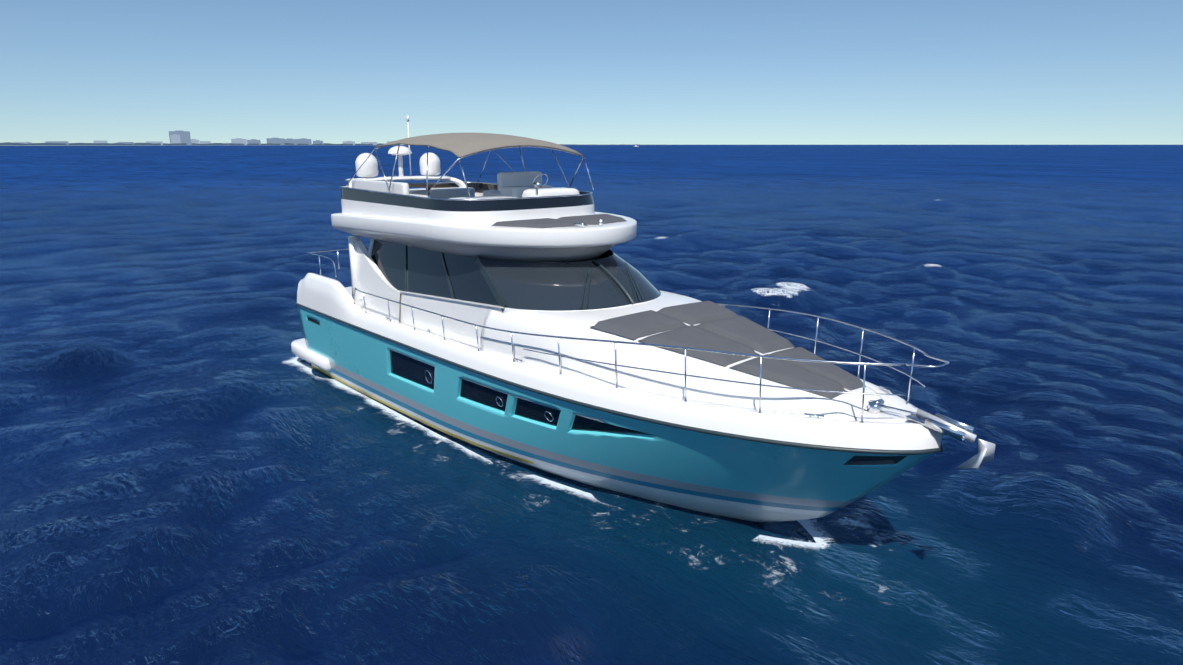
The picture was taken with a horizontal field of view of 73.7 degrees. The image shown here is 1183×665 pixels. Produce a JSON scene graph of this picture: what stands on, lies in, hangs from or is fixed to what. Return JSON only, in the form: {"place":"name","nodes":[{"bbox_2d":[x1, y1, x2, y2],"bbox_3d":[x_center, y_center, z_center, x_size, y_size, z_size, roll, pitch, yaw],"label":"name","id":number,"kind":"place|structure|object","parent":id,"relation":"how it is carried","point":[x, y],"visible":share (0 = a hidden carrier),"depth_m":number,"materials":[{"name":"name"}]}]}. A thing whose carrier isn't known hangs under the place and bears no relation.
{"place":"outdoors","nodes":[
{"label":"outdoors","id":0,"kind":"place"},
{"bbox_2d":[0,130,637,145],"bbox_3d":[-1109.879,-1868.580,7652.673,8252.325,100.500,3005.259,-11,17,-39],"label":"distant coast","id":1,"kind":"structure","parent":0,"point":[176,137],"depth_m":5449.26},
{"bbox_2d":[0,145,1182,664],"bbox_3d":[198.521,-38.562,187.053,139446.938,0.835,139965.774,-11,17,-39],"label":"sea","id":2,"kind":"structure","parent":0,"point":[194,469],"depth_m":16.11,"materials":[{"name":"liquid"}]},
{"bbox_2d":[282,357,835,548],"bbox_3d":[-1.770,1.764,17.765,5.526,0.040,16.616,-11,17,-39],"label":"hull foam line","id":3,"kind":"object","parent":2,"relation":"on","point":[808,526],"visible":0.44,"depth_m":14.11,"materials":[{"name":"white liquid"}]},
{"bbox_2d":[297,305,933,521],"bbox_3d":[-0.708,1.521,16.435,4.660,2.900,16.000,-11,17,-39],"label":"hull","id":4,"kind":"object","parent":2,"relation":"on","point":[753,481],"visible":0.52,"depth_m":12.73,"materials":[{"name":"teal"}]},
{"bbox_2d":[291,338,330,370],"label":"swim platform","id":5,"kind":"structure","parent":4,"relation":"on","point":[299,348],"depth_m":20.73,"materials":[{"name":"white plastic"}]},
{"bbox_2d":[295,303,942,454],"bbox_3d":[-0.700,0.210,16.113,4.739,0.264,16.025,-11,17,-39],"label":"rub rail","id":6,"kind":"object","parent":4,"relation":"on","point":[819,447],"visible":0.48,"depth_m":11.29,"materials":[{"name":"grey"}]},
{"bbox_2d":[297,273,941,449],"bbox_3d":[-0.708,-0.120,16.044,4.660,0.873,16.000,-11,17,-39],"label":"bulwark","id":7,"kind":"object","parent":4,"relation":"on","point":[887,429],"depth_m":11.55,"materials":[{"name":"white plastic"}]},
{"bbox_2d":[348,236,400,322],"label":"cockpit wings","id":8,"kind":"object","parent":7,"relation":"on","point":[367,276],"visible":0.38,"depth_m":18.15},
{"bbox_2d":[424,173,602,421],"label":"fittings","id":9,"kind":"object","parent":7,"relation":"on","point":[536,185],"visible":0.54,"depth_m":15.74,"materials":[{"name":"silver metal"}]},
{"bbox_2d":[371,239,660,348],"bbox_3d":[-1.473,-0.946,16.764,3.720,1.693,7.650,-11,17,-39],"label":"saloon","id":10,"kind":"object","parent":7,"relation":"on","point":[537,286],"visible":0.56,"depth_m":14.97,"materials":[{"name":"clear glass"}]},
{"bbox_2d":[331,212,636,261],"bbox_3d":[-2.287,-2.279,17.421,4.280,0.715,8.050,-11,17,-39],"label":"flybridge overhang","id":11,"kind":"object","parent":10,"relation":"on","point":[526,244],"visible":0.6,"depth_m":14.74,"materials":[{"name":"white plastic"}]},
{"bbox_2d":[345,116,465,187],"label":"radar arch","id":12,"kind":"structure","parent":11,"relation":"on","point":[368,170],"depth_m":19.93,"materials":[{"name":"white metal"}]},
{"bbox_2d":[352,171,579,198],"bbox_3d":[-2.828,-3.186,17.852,3.400,0.900,4.910,-11,17,-39],"label":"flybridge seating","id":13,"kind":"object","parent":11,"relation":"on","point":[514,184],"visible":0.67,"depth_m":17.35,"materials":[{"name":"white leather"}]},
{"bbox_2d":[341,182,593,223],"bbox_3d":[-2.829,-2.931,17.915,3.840,0.687,5.814,-11,17,-39],"label":"flybridge coaming","id":14,"kind":"object","parent":11,"relation":"on","point":[399,206],"visible":0.67,"depth_m":15.86,"materials":[{"name":"white plastic"}]},
{"bbox_2d":[345,143,593,195],"bbox_3d":[-2.742,-3.829,17.596,3.669,1.195,4.968,-11,17,-39],"label":"bimini frame","id":15,"kind":"object","parent":11,"relation":"on","point":[389,187],"visible":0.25,"depth_m":16.88,"materials":[{"name":"silver metal"}]},
{"bbox_2d":[374,133,583,157],"bbox_3d":[-2.499,-4.111,17.238,3.100,0.510,3.600,-11,17,-39],"label":"bimini canvas","id":16,"kind":"object","parent":15,"relation":"on","point":[460,145],"visible":1,"depth_m":16.02,"materials":[{"name":"beige fabric"}]},
{"bbox_2d":[491,214,625,227],"bbox_3d":[-0.382,-2.141,15.172,3.100,0.070,1.300,-11,17,-39],"label":"flybridge sun pad","id":17,"kind":"object","parent":11,"relation":"on","point":[586,220],"visible":0.98,"depth_m":14.84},
{"bbox_2d":[359,239,642,310],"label":"window pillars","id":18,"kind":"structure","parent":10,"relation":"attached to","point":[493,288],"depth_m":14.79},
{"bbox_2d":[307,247,948,422],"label":"guard rails","id":19,"kind":"object","parent":7,"relation":"on","point":[859,363],"visible":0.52,"depth_m":11.65,"materials":[{"name":"silver metal"}]},
{"bbox_2d":[480,290,890,420],"bbox_3d":[1.719,0.233,13.223,4.044,0.946,6.850,-11,17,-39],"label":"coachroof","id":20,"kind":"object","parent":7,"relation":"on","point":[843,406],"visible":0.5,"depth_m":12.41,"materials":[{"name":"white plastic"}]},
{"bbox_2d":[591,301,865,398],"bbox_3d":[2.364,0.211,12.446,3.013,0.611,3.870,-11,17,-39],"label":"sunpad","id":21,"kind":"object","parent":20,"relation":"on","point":[720,328],"visible":0.98,"depth_m":12.35,"materials":[{"name":"grey fabric"}]},
{"bbox_2d":[385,317,994,468],"bbox_3d":[1.017,0.440,14.113,4.244,0.659,11.955,-11,17,-39],"label":"anchor and cleats","id":22,"kind":"object","parent":7,"relation":"on","point":[950,427],"visible":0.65,"depth_m":10.01,"materials":[{"name":"silver metal"}]},
{"bbox_2d":[0,0,1182,144],"label":"sky","id":23,"kind":"structure","parent":0,"point":[580,72],"materials":[{"name":"blue"}]}
]}

